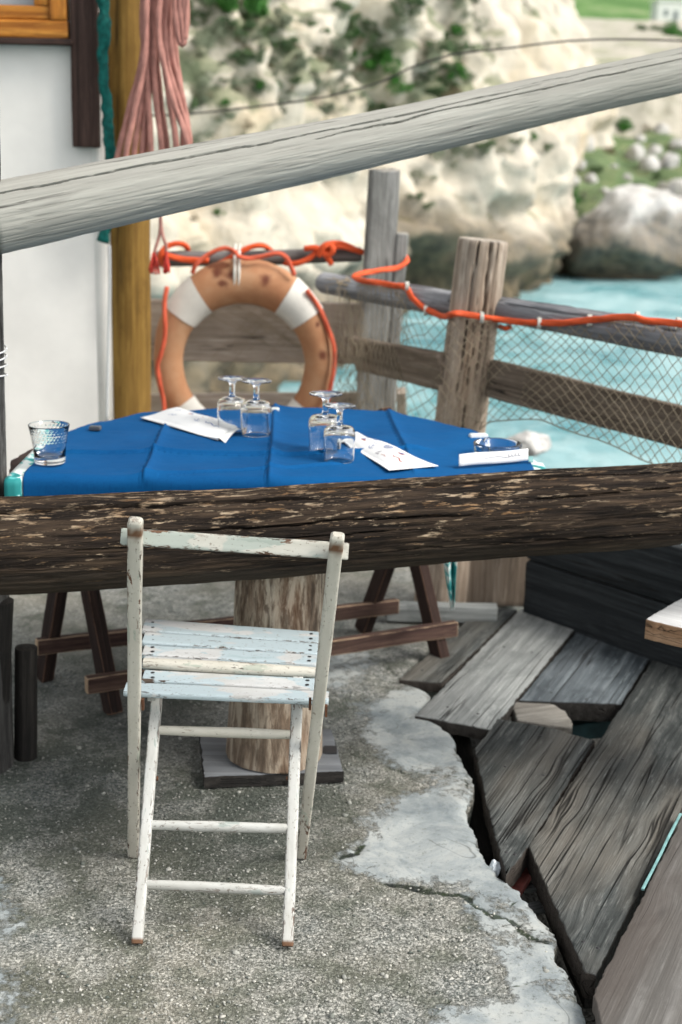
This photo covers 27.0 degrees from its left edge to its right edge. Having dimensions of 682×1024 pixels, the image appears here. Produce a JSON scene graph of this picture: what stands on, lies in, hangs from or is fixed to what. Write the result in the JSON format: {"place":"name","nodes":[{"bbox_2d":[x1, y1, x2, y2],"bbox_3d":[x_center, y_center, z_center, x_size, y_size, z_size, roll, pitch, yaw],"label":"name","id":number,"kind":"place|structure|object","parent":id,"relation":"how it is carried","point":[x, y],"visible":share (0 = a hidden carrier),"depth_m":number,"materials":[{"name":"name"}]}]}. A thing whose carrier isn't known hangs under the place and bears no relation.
{"place":"outdoors","nodes":[
{"label":"outdoors","id":0,"kind":"place"},
{"bbox_2d":[0,567,585,1023],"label":"ground","id":1,"kind":"structure","parent":0,"point":[416,833],"depth_m":2.97,"materials":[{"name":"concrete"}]},
{"bbox_2d":[0,152,13,773],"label":"wooden post","id":2,"kind":"object","parent":1,"relation":"on","point":[6,742],"visible":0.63,"depth_m":3.30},
{"bbox_2d":[0,47,681,253],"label":"handrail","id":3,"kind":"object","parent":2,"relation":"attached to","point":[43,208],"visible":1,"depth_m":3.32,"materials":[{"name":"grey wood"}]},
{"bbox_2d":[0,597,13,704],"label":"stake","id":4,"kind":"object","parent":1,"relation":"on","point":[6,615],"visible":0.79,"depth_m":3.33,"materials":[{"name":"brown wood"}]},
{"bbox_2d":[14,643,36,761],"bbox_3d":[-0.766,0.468,3.457,0.058,0.305,0.057,4,15,-1],"label":"stake","id":5,"kind":"object","parent":1,"relation":"on","point":[25,705],"visible":0.99,"depth_m":3.44,"materials":[{"name":"brown wood"}]},
{"bbox_2d":[0,0,113,475],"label":"house","id":6,"kind":"structure","parent":1,"relation":"on","point":[55,304],"depth_m":4.96,"materials":[{"name":"white paint"}]},
{"bbox_2d":[0,0,73,45],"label":"window","id":7,"kind":"structure","parent":6,"relation":"in","point":[22,22],"depth_m":4.70,"materials":[{"name":"orange wood"}]},
{"bbox_2d":[69,0,100,147],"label":"board","id":8,"kind":"object","parent":6,"relation":"attached to","point":[85,101],"visible":0.89,"depth_m":4.74,"materials":[{"name":"wood"}]},
{"bbox_2d":[96,0,115,243],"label":"net bundle","id":9,"kind":"object","parent":8,"relation":"hanging from","point":[104,22],"visible":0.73,"depth_m":4.71,"materials":[{"name":"fabric"}]},
{"bbox_2d":[106,245,110,420],"bbox_3d":[-0.813,-0.617,4.967,0.033,0.621,0.016,1,15,0],"label":"pipe","id":10,"kind":"object","parent":6,"relation":"attached to","point":[108,333],"visible":0.97,"depth_m":4.96,"materials":[{"name":"grey plastic"}]},
{"bbox_2d":[108,0,150,418],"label":"wooden post","id":11,"kind":"object","parent":1,"relation":"on","point":[131,296],"visible":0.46,"depth_m":4.98,"materials":[{"name":"wood"}]},
{"bbox_2d":[114,0,192,274],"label":"rope hank","id":12,"kind":"object","parent":11,"relation":"hanging from","point":[164,28],"visible":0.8,"depth_m":4.63,"materials":[{"name":"fabric"}]},
{"bbox_2d":[9,407,457,714],"bbox_3d":[-0.221,0.157,3.804,1.248,0.739,1.025,-2,15,-10],"label":"trestle table","id":13,"kind":"object","parent":1,"relation":"on","point":[107,681],"visible":0.28,"depth_m":4.01,"materials":[{"name":"red wood"}]},
{"bbox_2d":[4,450,545,609],"bbox_3d":[-0.136,0.078,3.672,1.240,0.523,0.895,1,15,0],"label":"undercloth","id":14,"kind":"object","parent":13,"relation":"on","point":[13,483],"visible":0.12,"depth_m":3.36,"materials":[{"name":"fabric"}]},
{"bbox_2d":[23,403,533,495],"bbox_3d":[-0.128,-0.160,3.617,1.169,0.107,0.878,1,15,0],"label":"tablecloth","id":15,"kind":"object","parent":14,"relation":"on","point":[134,453],"visible":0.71,"depth_m":3.38,"materials":[{"name":"blue fabric"}]},
{"bbox_2d":[28,420,69,465],"bbox_3d":[-0.672,-0.158,3.278,0.095,0.090,0.095,1,15,0],"label":"tumbler","id":16,"kind":"object","parent":15,"relation":"on","point":[49,440],"visible":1,"depth_m":3.25,"materials":[{"name":"clear glass"}]},
{"bbox_2d":[140,407,236,442],"bbox_3d":[-0.384,-0.239,3.736,0.154,0.024,0.447,-10,19,-35],"label":"paper sheet","id":17,"kind":"object","parent":15,"relation":"on","point":[190,421],"visible":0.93,"depth_m":3.70,"materials":[{"name":"white"}]},
{"bbox_2d":[217,375,245,431],"bbox_3d":[-0.281,-0.280,3.673,0.078,0.138,0.078,1,15,0],"label":"goblet","id":18,"kind":"object","parent":15,"relation":"on","point":[229,412],"visible":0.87,"depth_m":3.65,"materials":[{"name":"clear glass"}]},
{"bbox_2d":[241,378,271,436],"bbox_3d":[-0.216,-0.267,3.621,0.080,0.142,0.080,1,15,0],"label":"goblet","id":19,"kind":"object","parent":15,"relation":"on","point":[256,415],"visible":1,"depth_m":3.60,"materials":[{"name":"clear glass"}]},
{"bbox_2d":[308,390,342,452],"bbox_3d":[-0.038,-0.218,3.443,0.082,0.146,0.082,1,15,0],"label":"goblet","id":20,"kind":"object","parent":15,"relation":"on","point":[318,424],"visible":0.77,"depth_m":3.42,"materials":[{"name":"clear glass"}]},
{"bbox_2d":[323,402,355,463],"bbox_3d":[-0.004,-0.188,3.354,0.076,0.135,0.076,1,15,0],"label":"goblet","id":21,"kind":"object","parent":15,"relation":"on","point":[339,441],"visible":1,"depth_m":3.33,"materials":[{"name":"clear glass"}]},
{"bbox_2d":[355,432,437,469],"bbox_3d":[0.080,-0.161,3.489,0.129,0.021,0.431,-6,16,-24],"label":"paper pouch","id":22,"kind":"object","parent":15,"relation":"on","point":[387,456],"visible":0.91,"depth_m":3.38,"materials":[{"name":"white"}]},
{"bbox_2d":[459,448,532,465],"bbox_3d":[0.367,-0.129,3.370,0.203,0.031,0.019,-5,16,-21],"label":"card","id":23,"kind":"object","parent":15,"relation":"on","point":[492,457],"visible":1,"depth_m":3.37,"materials":[{"name":"white paper"}]},
{"bbox_2d":[473,438,521,452],"bbox_3d":[0.382,-0.155,3.470,0.119,0.028,0.119,1,15,0],"label":"ashtray","id":24,"kind":"object","parent":15,"relation":"on","point":[492,444],"visible":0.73,"depth_m":3.49,"materials":[{"name":"clear glass"}]},
{"bbox_2d":[120,516,348,946],"bbox_3d":[-0.219,0.351,2.876,0.454,0.834,0.590,1,15,0],"label":"folding chair","id":25,"kind":"object","parent":1,"relation":"on","point":[207,661],"visible":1,"depth_m":2.83,"materials":[{"name":"beige paint"}]},
{"bbox_2d":[199,574,343,787],"bbox_3d":[-0.170,0.269,3.409,0.338,0.704,0.298,-1,15,-7],"label":"stump pedestal","id":26,"kind":"object","parent":1,"relation":"on","point":[292,603],"visible":0.35,"depth_m":3.34,"materials":[{"name":"brown wood"}]},
{"bbox_2d":[0,462,681,594],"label":"log barrier","id":27,"kind":"object","parent":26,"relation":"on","point":[59,543],"visible":0.95,"depth_m":3.06,"materials":[{"name":"wood"}]},
{"bbox_2d":[151,168,681,668],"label":"fence","id":28,"kind":"object","parent":1,"relation":"on","point":[615,598],"visible":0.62,"depth_m":4.42,"materials":[{"name":"brown wood"}]},
{"bbox_2d":[233,243,240,284],"bbox_3d":[-0.390,-0.894,5.302,0.034,0.203,0.241,0,15,-3],"label":"cord","id":29,"kind":"object","parent":28,"relation":"attached to","point":[234,264],"visible":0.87,"depth_m":5.19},
{"bbox_2d":[154,246,336,410],"bbox_3d":[-0.359,-0.596,5.319,0.687,0.792,0.149,1,15,0],"label":"lifebuoy","id":30,"kind":"object","parent":28,"relation":"hanging from","point":[200,295],"visible":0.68,"depth_m":5.24,"materials":[{"name":"plastic"}]},
{"bbox_2d":[157,240,681,330],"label":"rope","id":31,"kind":"object","parent":28,"relation":"attached to","point":[326,250],"visible":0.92,"depth_m":4.67,"materials":[{"name":"fabric"}]},
{"bbox_2d":[185,276,681,463],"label":"fishing net","id":32,"kind":"object","parent":31,"relation":"hanging from","point":[360,362],"visible":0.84,"depth_m":4.42,"materials":[{"name":"fabric"}]},
{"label":"deck board","id":33,"kind":"object","parent":28,"relation":"attached to","visible":0},
{"bbox_2d":[645,599,681,647],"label":"bench","id":34,"kind":"object","parent":33,"relation":"on","point":[664,626],"visible":1,"depth_m":3.28,"materials":[{"name":"brown wood"}]},
{"bbox_2d":[385,601,497,622],"bbox_3d":[0.319,0.319,4.516,0.354,0.057,0.052,1,15,0],"label":"timber","id":35,"kind":"object","parent":1,"relation":"on","point":[462,612],"visible":0.71,"depth_m":4.49,"materials":[{"name":"grey wood"}]},
{"bbox_2d":[399,608,516,692],"bbox_3d":[0.371,0.408,4.313,0.121,0.031,0.743,8,16,24],"label":"deck board","id":36,"kind":"object","parent":1,"relation":"on","point":[430,673],"visible":0.73,"depth_m":4.19,"materials":[{"name":"grey wood"}]},
{"bbox_2d":[450,734,493,865],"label":"floor beam","id":37,"kind":"structure","parent":1,"relation":"on","point":[465,754],"depth_m":3.50,"materials":[{"name":"brown wood"}]},
{"bbox_2d":[415,608,573,739],"bbox_3d":[0.487,0.454,4.165,0.216,0.035,0.986,8,16,22],"label":"deck board","id":38,"kind":"object","parent":1,"relation":"on","point":[484,689],"visible":0.85,"depth_m":4.04,"materials":[{"name":"grey wood"}]},
{"bbox_2d":[511,702,572,733],"bbox_3d":[0.541,0.566,3.838,0.157,0.050,0.175,2,15,5],"label":"wood offcut","id":39,"kind":"object","parent":38,"relation":"attached to","point":[548,715],"visible":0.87,"depth_m":3.81,"materials":[{"name":"wood"}]},
{"bbox_2d":[489,859,500,876],"bbox_3d":[0.327,0.764,3.044,0.033,0.043,0.037,1,15,0],"label":"paper scrap","id":40,"kind":"object","parent":1,"relation":"on","point":[495,865],"visible":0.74,"depth_m":3.03,"materials":[{"name":"white"}]},
{"bbox_2d":[467,557,529,606],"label":"timber block","id":41,"kind":"structure","parent":1,"relation":"on","point":[500,582],"depth_m":4.66,"materials":[{"name":"brown wood"}]},
{"bbox_2d":[511,867,530,896],"bbox_3d":[0.387,0.803,3.103,0.046,0.023,0.131,7,16,22],"label":"wood scrap","id":42,"kind":"object","parent":1,"relation":"on","point":[521,884],"visible":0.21,"depth_m":3.08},
{"bbox_2d":[474,719,594,886],"bbox_3d":[0.384,0.673,3.362,0.269,0.051,0.786,7,16,22],"label":"deck board","id":43,"kind":"object","parent":1,"relation":"on","point":[526,774],"visible":0.84,"depth_m":3.41,"materials":[{"name":"grey wood"}]},
{"bbox_2d":[531,879,592,1008],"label":"floor beam","id":44,"kind":"structure","parent":1,"relation":"on","point":[587,1003],"depth_m":2.85,"materials":[{"name":"brown wood"}]},
{"bbox_2d":[528,901,545,915],"bbox_3d":[0.414,0.855,3.064,0.045,0.014,0.038,-6,16,-24],"label":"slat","id":45,"kind":"object","parent":44,"relation":"attached to","point":[537,907],"visible":0.55,"depth_m":3.06,"materials":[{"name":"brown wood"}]},
{"bbox_2d":[571,720,610,738],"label":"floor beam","id":46,"kind":"structure","parent":1,"relation":"on","point":[590,729],"depth_m":4.00,"materials":[{"name":"wood"}]},
{"bbox_2d":[528,660,681,999],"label":"deck board","id":47,"kind":"object","parent":1,"relation":"on","point":[596,844],"visible":0.97,"depth_m":3.16,"materials":[{"name":"grey wood"}]},
{"bbox_2d":[592,813,681,1023],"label":"deck board","id":48,"kind":"object","parent":1,"relation":"on","point":[640,981],"visible":1,"depth_m":2.61,"materials":[{"name":"grey wood"}]},
{"bbox_2d":[150,0,618,393],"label":"cliff","id":49,"kind":"structure","parent":0,"point":[520,201],"depth_m":27.50,"materials":[{"name":"stone"}]},
{"bbox_2d":[190,71,212,93],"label":"shrub","id":50,"kind":"object","parent":49,"relation":"on","point":[205,78],"visible":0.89,"depth_m":16.94,"materials":[{"name":"grey plant"}]},
{"bbox_2d":[189,32,215,57],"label":"shrub","id":51,"kind":"object","parent":49,"relation":"on","point":[199,40],"visible":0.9,"depth_m":16.96,"materials":[{"name":"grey plant"}]},
{"bbox_2d":[190,0,215,27],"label":"shrub","id":52,"kind":"object","parent":49,"relation":"on","point":[207,2],"visible":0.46,"depth_m":17.74,"materials":[{"name":"green plant"}]},
{"bbox_2d":[194,18,252,45],"bbox_3d":[-1.488,-5.955,17.755,0.765,0.394,0.366,-5,16,-21],"label":"shrub","id":53,"kind":"object","parent":49,"relation":"on","point":[218,33],"visible":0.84,"depth_m":17.64,"materials":[{"name":"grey plant"}]},
{"bbox_2d":[214,107,235,122],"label":"shrub","id":54,"kind":"object","parent":49,"relation":"on","point":[230,115],"visible":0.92,"depth_m":16.94,"materials":[{"name":"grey plant"}]},
{"bbox_2d":[204,0,262,14],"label":"shrub","id":55,"kind":"object","parent":49,"relation":"on","point":[225,5],"visible":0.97,"depth_m":17.65,"materials":[{"name":"green plant"}]},
{"bbox_2d":[215,14,256,36],"bbox_3d":[-1.312,-6.084,17.806,0.544,0.267,0.338,0,15,-5],"label":"shrub","id":56,"kind":"object","parent":49,"relation":"on","point":[247,25],"visible":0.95,"depth_m":17.72,"materials":[{"name":"green plant"}]},
{"bbox_2d":[227,48,256,65],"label":"shrub","id":57,"kind":"object","parent":49,"relation":"on","point":[246,52],"visible":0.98,"depth_m":17.68,"materials":[{"name":"green plant"}]},
{"bbox_2d":[231,71,267,95],"bbox_3d":[-1.077,-5.380,17.849,0.270,0.307,0.717,11,18,34],"label":"shrub","id":58,"kind":"object","parent":49,"relation":"on","point":[243,81],"visible":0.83,"depth_m":17.78,"materials":[{"name":"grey plant"}]},
{"bbox_2d":[242,0,269,17],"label":"shrub","id":59,"kind":"object","parent":49,"relation":"on","point":[260,9],"visible":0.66,"depth_m":18.64,"materials":[{"name":"green plant"}]},
{"bbox_2d":[249,47,265,63],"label":"shrub","id":60,"kind":"object","parent":49,"relation":"on","point":[259,55],"visible":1,"depth_m":17.68,"materials":[{"name":"green plant"}]},
{"bbox_2d":[239,29,276,47],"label":"shrub","id":61,"kind":"object","parent":49,"relation":"on","point":[259,35],"visible":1,"depth_m":17.73,"materials":[{"name":"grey plant"}]},
{"bbox_2d":[257,25,276,40],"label":"shrub","id":62,"kind":"object","parent":49,"relation":"on","point":[274,30],"visible":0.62,"depth_m":18.56,"materials":[{"name":"green plant"}]},
{"bbox_2d":[261,7,294,28],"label":"shrub","id":63,"kind":"object","parent":49,"relation":"on","point":[284,18],"visible":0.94,"depth_m":18.56,"materials":[{"name":"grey plant"}]},
{"bbox_2d":[267,35,299,50],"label":"shrub","id":64,"kind":"object","parent":49,"relation":"on","point":[292,40],"visible":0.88,"depth_m":18.61,"materials":[{"name":"green plant"}]},
{"bbox_2d":[289,52,308,72],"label":"shrub","id":65,"kind":"object","parent":49,"relation":"on","point":[303,64],"visible":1,"depth_m":18.55,"materials":[{"name":"grey plant"}]},
{"bbox_2d":[296,13,323,26],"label":"shrub","id":66,"kind":"object","parent":49,"relation":"on","point":[309,19],"visible":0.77,"depth_m":19.81,"materials":[{"name":"grey plant"}]},
{"bbox_2d":[310,71,339,96],"bbox_3d":[-0.334,-5.937,19.749,0.655,0.351,0.326,-10,19,-36],"label":"shrub","id":67,"kind":"object","parent":49,"relation":"on","point":[320,83],"visible":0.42,"depth_m":19.75,"materials":[{"name":"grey plant"}]},
{"bbox_2d":[324,102,351,114],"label":"shrub","id":68,"kind":"object","parent":49,"relation":"on","point":[333,106],"visible":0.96,"depth_m":19.95,"materials":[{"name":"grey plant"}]},
{"bbox_2d":[331,0,353,17],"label":"shrub","id":69,"kind":"object","parent":49,"relation":"on","point":[345,6],"visible":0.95,"depth_m":21.74,"materials":[{"name":"green plant"}]},
{"bbox_2d":[342,13,360,38],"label":"shrub","id":70,"kind":"object","parent":49,"relation":"on","point":[349,34],"visible":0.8,"depth_m":27.03,"materials":[{"name":"green plant"}]},
{"bbox_2d":[361,19,378,34],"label":"shrub","id":71,"kind":"object","parent":49,"relation":"on","point":[374,23],"visible":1,"depth_m":27.18,"materials":[{"name":"green plant"}]},
{"bbox_2d":[365,32,383,47],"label":"shrub","id":72,"kind":"object","parent":49,"relation":"on","point":[372,36],"visible":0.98,"depth_m":27.22,"materials":[{"name":"green plant"}]},
{"bbox_2d":[362,48,405,75],"bbox_3d":[0.787,-8.754,27.531,1.069,0.659,0.854,7,16,20],"label":"shrub","id":73,"kind":"object","parent":49,"relation":"on","point":[370,64],"visible":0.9,"depth_m":27.37,"materials":[{"name":"green plant"}]},
{"bbox_2d":[385,71,413,95],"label":"shrub","id":74,"kind":"object","parent":49,"relation":"on","point":[395,80],"visible":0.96,"depth_m":27.45,"materials":[{"name":"green plant"}]},
{"bbox_2d":[383,11,424,36],"bbox_3d":[1.178,-9.318,27.168,0.813,0.470,0.418,-2,15,-10],"label":"shrub","id":75,"kind":"object","parent":49,"relation":"on","point":[396,23],"visible":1,"depth_m":27.08,"materials":[{"name":"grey plant"}]},
{"bbox_2d":[384,0,423,23],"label":"shrub","id":76,"kind":"object","parent":49,"relation":"on","point":[417,2],"visible":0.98,"depth_m":27.03,"materials":[{"name":"green plant"}]},
{"bbox_2d":[404,80,431,102],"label":"shrub","id":77,"kind":"object","parent":49,"relation":"on","point":[419,91],"visible":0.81,"depth_m":27.65,"materials":[{"name":"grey plant"}]},
{"bbox_2d":[400,169,438,184],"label":"shrub","id":78,"kind":"object","parent":49,"relation":"on","point":[413,175],"visible":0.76,"depth_m":27.64,"materials":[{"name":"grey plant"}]},
{"bbox_2d":[415,46,440,68],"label":"shrub","id":79,"kind":"object","parent":49,"relation":"on","point":[432,52],"visible":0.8,"depth_m":27.52,"materials":[{"name":"grey plant"}]},
{"bbox_2d":[423,37,455,60],"bbox_3d":[1.913,-9.055,27.851,0.637,0.447,0.842,5,16,15],"label":"shrub","id":80,"kind":"object","parent":49,"relation":"on","point":[448,46],"visible":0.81,"depth_m":27.64,"materials":[{"name":"green plant"}]},
{"bbox_2d":[438,62,455,74],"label":"shrub","id":81,"kind":"object","parent":49,"relation":"on","point":[446,65],"visible":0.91,"depth_m":27.92,"materials":[{"name":"green plant"}]},
{"bbox_2d":[443,23,468,36],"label":"shrub","id":82,"kind":"object","parent":49,"relation":"on","point":[455,29],"visible":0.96,"depth_m":28.60,"materials":[{"name":"green plant"}]},
{"bbox_2d":[431,145,485,168],"bbox_3d":[2.263,-7.029,27.970,1.332,0.634,0.595,-8,18,-32],"label":"shrub","id":83,"kind":"object","parent":49,"relation":"on","point":[457,152],"visible":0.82,"depth_m":27.89,"materials":[{"name":"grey plant"}]},
{"bbox_2d":[446,61,470,80],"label":"shrub","id":84,"kind":"object","parent":49,"relation":"on","point":[460,69],"visible":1,"depth_m":28.02,"materials":[{"name":"green plant"}]},
{"bbox_2d":[452,0,471,17],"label":"shrub","id":85,"kind":"object","parent":49,"relation":"on","point":[455,7],"visible":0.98,"depth_m":28.41,"materials":[{"name":"grey plant"}]},
{"bbox_2d":[450,39,476,59],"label":"shrub","id":86,"kind":"object","parent":49,"relation":"on","point":[466,44],"visible":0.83,"depth_m":28.39,"materials":[{"name":"green plant"}]},
{"bbox_2d":[472,12,489,31],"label":"shrub","id":87,"kind":"object","parent":49,"relation":"on","point":[479,19],"visible":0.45,"depth_m":30.27,"materials":[{"name":"grey plant"}]},
{"bbox_2d":[473,139,497,153],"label":"shrub","id":88,"kind":"object","parent":49,"relation":"on","point":[480,145],"visible":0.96,"depth_m":27.89,"materials":[{"name":"green plant"}]},
{"bbox_2d":[152,38,681,116],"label":"wire","id":89,"kind":"object","parent":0,"point":[672,40],"visible":0.95,"depth_m":6.67,"materials":[{"name":"grey"}]},
{"bbox_2d":[278,271,681,468],"bbox_3d":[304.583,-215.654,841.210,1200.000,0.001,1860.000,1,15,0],"label":"sea","id":90,"kind":"structure","parent":0,"point":[661,297],"depth_m":21.24,"materials":[{"name":"liquid"}]},
{"bbox_2d":[557,257,567,274],"bbox_3d":[5.578,-6.414,35.082,0.950,1.345,1.004,-13,20,-42],"label":"boulder","id":91,"kind":"object","parent":90,"relation":"in","point":[562,270],"visible":0.06,"depth_m":34.76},
{"bbox_2d":[562,184,681,279],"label":"boulder","id":92,"kind":"object","parent":90,"relation":"in","point":[629,232],"visible":0.92,"depth_m":33.36,"materials":[{"name":"stone"}]},
{"bbox_2d":[470,717,600,1023],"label":"terrain","id":93,"kind":"structure","parent":0,"point":[588,1015],"depth_m":3.37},
{"bbox_3d":[0.784,0.482,6.655,0.449,1.473,0.400,1,15,0],"label":"rock","id":94,"kind":"object","parent":93,"relation":"on","visible":0},
{"bbox_2d":[507,430,551,456],"bbox_3d":[0.831,-0.304,6.324,0.219,0.113,0.168,1,15,0],"label":"rock","id":95,"kind":"object","parent":94,"relation":"on","point":[535,444],"visible":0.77,"depth_m":6.28,"materials":[{"name":"stone"}]},
{"bbox_2d":[519,633,648,721],"bbox_3d":[0.734,0.482,4.141,0.264,0.056,0.643,8,16,22],"label":"deck board","id":96,"kind":"object","parent":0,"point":[582,677],"visible":0.81,"depth_m":4.05,"materials":[{"name":"grey wood"}]},
{"bbox_2d":[573,0,653,19],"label":"hill","id":97,"kind":"structure","parent":0,"point":[622,9],"depth_m":305.39,"materials":[{"name":"plant"}]},
{"bbox_2d":[650,0,681,20],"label":"white house","id":98,"kind":"structure","parent":97,"relation":"on","point":[669,10],"depth_m":283.55,"materials":[{"name":"white"}]},
{"bbox_2d":[573,18,681,271],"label":"hillside","id":99,"kind":"structure","parent":0,"point":[667,111],"depth_m":49.51,"materials":[{"name":"stone"}]},
{"bbox_2d":[582,173,597,183],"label":"rock","id":100,"kind":"object","parent":99,"relation":"on","point":[591,178],"visible":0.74,"depth_m":42.49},
{"bbox_2d":[614,117,633,131],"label":"shrub","id":101,"kind":"object","parent":99,"relation":"on","point":[624,126],"visible":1,"depth_m":49.32,"materials":[{"name":"green plant"}]},
{"bbox_2d":[625,143,644,160],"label":"rock","id":102,"kind":"object","parent":99,"relation":"on","point":[635,152],"visible":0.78,"depth_m":45.45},
{"bbox_2d":[638,155,660,170],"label":"rock","id":103,"kind":"object","parent":99,"relation":"on","point":[650,163],"visible":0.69,"depth_m":44.40,"materials":[{"name":"stone"}]},
{"bbox_2d":[645,144,661,155],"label":"rock","id":104,"kind":"object","parent":99,"relation":"on","point":[654,149],"visible":0.64,"depth_m":46.58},
{"bbox_2d":[653,123,669,133],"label":"rock","id":105,"kind":"object","parent":99,"relation":"on","point":[660,128],"visible":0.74,"depth_m":49.15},
{"bbox_2d":[660,152,679,167],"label":"rock","id":106,"kind":"object","parent":99,"relation":"on","point":[669,160],"visible":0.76,"depth_m":44.36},
{"bbox_2d":[662,21,681,37],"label":"shrub","id":107,"kind":"object","parent":99,"relation":"on","point":[672,29],"visible":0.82,"depth_m":81.75,"materials":[{"name":"green plant"}]},
{"bbox_2d":[664,178,681,196],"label":"rock","id":108,"kind":"object","parent":99,"relation":"on","point":[673,186],"visible":0.63,"depth_m":42.07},
{"bbox_2d":[668,139,681,150],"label":"rock","id":109,"kind":"object","parent":99,"relation":"on","point":[675,145],"visible":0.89,"depth_m":47.24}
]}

